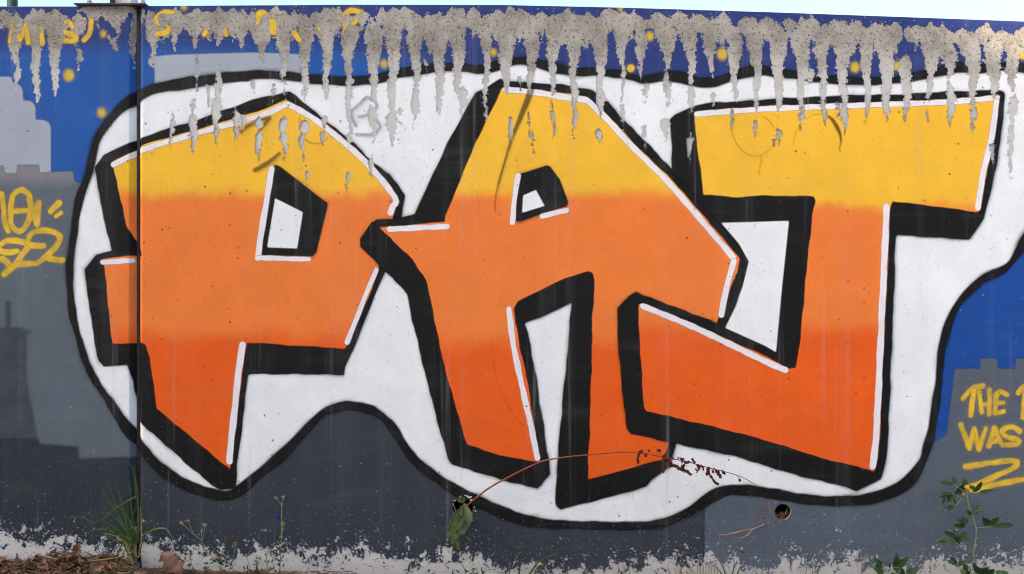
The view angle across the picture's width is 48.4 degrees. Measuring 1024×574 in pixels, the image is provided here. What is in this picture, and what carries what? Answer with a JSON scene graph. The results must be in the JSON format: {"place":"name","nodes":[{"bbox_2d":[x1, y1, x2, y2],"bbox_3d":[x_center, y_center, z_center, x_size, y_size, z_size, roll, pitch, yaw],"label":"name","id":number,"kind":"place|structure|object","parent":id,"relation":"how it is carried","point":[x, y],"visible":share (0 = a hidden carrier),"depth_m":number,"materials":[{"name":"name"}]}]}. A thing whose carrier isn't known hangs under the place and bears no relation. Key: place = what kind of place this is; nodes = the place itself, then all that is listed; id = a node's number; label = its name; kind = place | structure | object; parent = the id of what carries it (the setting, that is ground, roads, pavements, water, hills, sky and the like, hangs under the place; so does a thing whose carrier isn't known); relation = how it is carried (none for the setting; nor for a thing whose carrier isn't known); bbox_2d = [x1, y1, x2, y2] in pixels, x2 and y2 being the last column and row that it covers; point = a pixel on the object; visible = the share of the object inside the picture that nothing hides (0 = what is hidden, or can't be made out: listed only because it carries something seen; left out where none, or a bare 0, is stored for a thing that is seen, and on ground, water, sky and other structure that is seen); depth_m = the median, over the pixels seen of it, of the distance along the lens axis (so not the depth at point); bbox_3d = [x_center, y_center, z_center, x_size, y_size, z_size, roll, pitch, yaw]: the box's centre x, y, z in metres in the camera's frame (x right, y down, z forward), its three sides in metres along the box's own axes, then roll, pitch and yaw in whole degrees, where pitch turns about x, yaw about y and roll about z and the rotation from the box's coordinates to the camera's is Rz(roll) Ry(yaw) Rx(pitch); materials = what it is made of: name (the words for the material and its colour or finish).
{"place":"outdoors","nodes":[
{"label":"outdoors","id":0,"kind":"place"},
{"bbox_2d":[126,550,139,568],"bbox_3d":[-1.320,0.949,3.948,0.061,0.076,0.033,0,0,0],"label":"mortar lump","id":1,"kind":"object","parent":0,"point":[128,559],"visible":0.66,"depth_m":3.94,"materials":[{"name":"grey concrete"}]},
{"bbox_2d":[0,567,291,573],"bbox_3d":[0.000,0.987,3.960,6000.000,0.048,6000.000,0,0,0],"label":"ground","id":2,"kind":"structure","parent":0,"point":[157,569],"depth_m":3.93,"materials":[{"name":"soil"}]},
{"bbox_2d":[7,0,17,5],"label":"fence post","id":3,"kind":"object","parent":2,"relation":"on","point":[12,2],"depth_m":4.29,"materials":[{"name":"green paint"}]},
{"bbox_2d":[0,6,136,564],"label":"concrete wall","id":4,"kind":"structure","parent":2,"relation":"on","point":[68,259],"depth_m":3.96,"materials":[{"name":"blue paint"}]},
{"bbox_2d":[74,0,148,7],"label":"fence post","id":5,"kind":"object","parent":4,"relation":"on","point":[133,3],"visible":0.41,"depth_m":3.96,"materials":[{"name":"metal"}]},
{"bbox_2d":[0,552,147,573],"bbox_3d":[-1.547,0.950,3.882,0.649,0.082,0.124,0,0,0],"label":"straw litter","id":6,"kind":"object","parent":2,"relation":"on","point":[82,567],"visible":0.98,"depth_m":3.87,"materials":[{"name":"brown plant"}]},
{"bbox_2d":[88,551,133,561],"bbox_3d":[-1.373,0.920,3.885,0.175,0.044,0.004,0,0,10],"label":"straw","id":7,"kind":"object","parent":6,"relation":"on","point":[110,558],"visible":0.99,"depth_m":3.88,"materials":[{"name":"beige plant"}]},
{"bbox_2d":[0,549,150,573],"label":"soil crumbs","id":8,"kind":"object","parent":2,"relation":"on","point":[58,557],"visible":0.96,"depth_m":3.88,"materials":[{"name":"brown soil"}]},
{"bbox_2d":[71,459,175,566],"bbox_3d":[-1.330,0.785,3.900,0.368,0.389,0.080,0,0,0],"label":"grass tuft","id":9,"kind":"object","parent":2,"relation":"on","point":[129,541],"visible":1,"depth_m":3.92,"materials":[{"name":"green plant"}]},
{"bbox_2d":[1,553,356,573],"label":"leaf litter","id":10,"kind":"object","parent":2,"relation":"on","point":[130,564],"visible":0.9,"depth_m":3.89,"materials":[{"name":"brown plant"}]},
{"bbox_2d":[8,562,17,572],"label":"dead leaf","id":11,"kind":"object","parent":10,"relation":"on","point":[11,566],"visible":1,"depth_m":3.87,"materials":[{"name":"brown plant"}]},
{"bbox_2d":[11,558,21,564],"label":"dead leaf","id":12,"kind":"object","parent":10,"relation":"on","point":[17,561],"visible":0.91,"depth_m":3.88,"materials":[{"name":"brown plant"}]},
{"bbox_2d":[24,557,36,569],"bbox_3d":[-1.636,0.948,3.873,0.035,0.059,0.086,-41,-14,-29],"label":"dead leaf","id":13,"kind":"object","parent":10,"relation":"on","point":[27,563],"visible":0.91,"depth_m":3.85,"materials":[{"name":"brown plant"}]},
{"bbox_2d":[30,561,39,573],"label":"dead leaf","id":14,"kind":"object","parent":10,"relation":"on","point":[32,565],"visible":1,"depth_m":3.87,"materials":[{"name":"brown plant"}]},
{"bbox_2d":[37,559,48,569],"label":"dead leaf","id":15,"kind":"object","parent":10,"relation":"on","point":[45,564],"visible":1,"depth_m":3.87,"materials":[{"name":"brown plant"}]},
{"bbox_2d":[56,563,72,570],"bbox_3d":[-1.521,0.960,3.870,0.063,0.041,0.024,-30,32,-3],"label":"dead leaf","id":16,"kind":"object","parent":10,"relation":"on","point":[67,567],"visible":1,"depth_m":3.87,"materials":[{"name":"brown plant"}]},
{"bbox_2d":[70,542,81,558],"bbox_3d":[-1.492,0.906,3.901,0.039,0.058,0.026,6,-5,-6],"label":"dead leaf","id":17,"kind":"object","parent":10,"relation":"on","point":[76,549],"visible":1,"depth_m":3.90,"materials":[{"name":"brown plant"}]},
{"bbox_2d":[70,556,83,565],"bbox_3d":[-1.488,0.939,3.888,0.065,0.030,0.044,-18,23,21],"label":"dead leaf","id":18,"kind":"object","parent":10,"relation":"on","point":[78,559],"visible":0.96,"depth_m":3.88,"materials":[{"name":"brown plant"}]},
{"bbox_2d":[76,560,87,572],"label":"dead leaf","id":19,"kind":"object","parent":10,"relation":"on","point":[82,563],"visible":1,"depth_m":3.87,"materials":[{"name":"brown plant"}]},
{"bbox_2d":[88,560,106,573],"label":"dead leaf","id":20,"kind":"object","parent":10,"relation":"on","point":[96,565],"visible":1,"depth_m":3.86,"materials":[{"name":"brown plant"}]},
{"bbox_2d":[97,553,112,560],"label":"dead leaf","id":21,"kind":"object","parent":10,"relation":"on","point":[103,557],"visible":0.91,"depth_m":3.90,"materials":[{"name":"brown plant"}]},
{"bbox_2d":[105,553,120,558],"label":"dead leaf","id":22,"kind":"object","parent":10,"relation":"on","point":[112,555],"visible":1,"depth_m":3.90,"materials":[{"name":"brown plant"}]},
{"bbox_2d":[159,550,184,573],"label":"dead leaf","id":23,"kind":"object","parent":10,"relation":"on","point":[171,563],"visible":1,"depth_m":3.88,"materials":[{"name":"brown plant"}]},
{"bbox_2d":[203,566,212,573],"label":"dead leaf","id":24,"kind":"object","parent":10,"relation":"on","point":[207,570],"visible":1,"depth_m":3.87,"materials":[{"name":"brown plant"}]},
{"bbox_2d":[178,545,195,573],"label":"weed","id":25,"kind":"object","parent":2,"relation":"on","point":[190,559],"visible":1,"depth_m":3.88,"materials":[{"name":"green plant"}]},
{"bbox_2d":[180,520,236,573],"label":"branching weed","id":26,"kind":"object","parent":2,"relation":"on","point":[219,556],"visible":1,"depth_m":3.89,"materials":[{"name":"green plant"}]},
{"bbox_2d":[243,553,270,573],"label":"weed","id":27,"kind":"object","parent":2,"relation":"on","point":[245,554],"visible":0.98,"depth_m":3.89,"materials":[{"name":"green plant"}]},
{"bbox_2d":[253,495,284,573],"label":"blue flowered weed","id":28,"kind":"object","parent":2,"relation":"on","point":[280,536],"visible":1,"depth_m":3.89,"materials":[{"name":"green plant"}]},
{"bbox_2d":[452,566,486,573],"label":"weed","id":29,"kind":"object","parent":2,"relation":"on","point":[466,571],"visible":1,"depth_m":3.89,"materials":[{"name":"green plant"}]},
{"bbox_2d":[506,543,558,573],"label":"grass tuft","id":30,"kind":"object","parent":2,"relation":"on","point":[535,565],"visible":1,"depth_m":3.92,"materials":[{"name":"green plant"}]},
{"bbox_2d":[137,5,1023,573],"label":"concrete wall","id":31,"kind":"structure","parent":2,"relation":"on","point":[407,275],"depth_m":3.96,"materials":[{"name":"paint"}]},
{"bbox_2d":[447,449,757,550],"bbox_3d":[0.300,0.726,3.865,1.054,0.363,0.093,0,0,9],"label":"dock plant","id":32,"kind":"object","parent":31,"relation":"attached to","point":[461,520],"visible":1,"depth_m":3.89,"materials":[{"name":"brown plant"}]},
{"bbox_2d":[718,514,780,538],"bbox_3d":[0.837,0.827,3.932,0.297,0.060,0.038,0,0,-30],"label":"dry twig","id":33,"kind":"object","parent":31,"relation":"attached to","point":[751,529],"visible":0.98,"depth_m":3.90,"materials":[{"name":"brown plant"}]},
{"bbox_2d":[754,499,773,521],"bbox_3d":[0.875,0.772,3.932,0.072,0.085,0.029,0,0,-8],"label":"dry twig","id":34,"kind":"object","parent":31,"relation":"attached to","point":[762,508],"visible":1,"depth_m":3.93,"materials":[{"name":"brown plant"}]},
{"bbox_2d":[617,563,630,573],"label":"grass tuft","id":35,"kind":"object","parent":2,"relation":"on","point":[624,569],"visible":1,"depth_m":3.91,"materials":[{"name":"plant"}]},
{"bbox_2d":[668,557,702,573],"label":"grass tuft","id":36,"kind":"object","parent":2,"relation":"on","point":[690,567],"visible":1,"depth_m":3.91,"materials":[{"name":"beige plant"}]},
{"bbox_2d":[714,557,742,573],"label":"grass tuft","id":37,"kind":"object","parent":2,"relation":"on","point":[724,569],"visible":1,"depth_m":3.91,"materials":[{"name":"green plant"}]},
{"bbox_2d":[872,552,919,573],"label":"round leaved weed","id":38,"kind":"object","parent":2,"relation":"on","point":[897,563],"visible":1,"depth_m":3.85,"materials":[{"name":"green plant"}]},
{"bbox_2d":[938,476,1013,573],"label":"yellow flowered weed","id":39,"kind":"object","parent":2,"relation":"on","point":[963,521],"visible":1,"depth_m":3.85,"materials":[{"name":"green plant"}]},
{"bbox_2d":[0,0,1023,20],"label":"sky","id":40,"kind":"structure","parent":0,"point":[1002,10],"materials":[{"name":"white"}]},
{"bbox_2d":[702,559,717,573],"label":"grass tuft","id":41,"kind":"object","parent":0,"point":[711,568],"visible":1,"depth_m":3.91,"materials":[{"name":"beige plant"}]}
]}

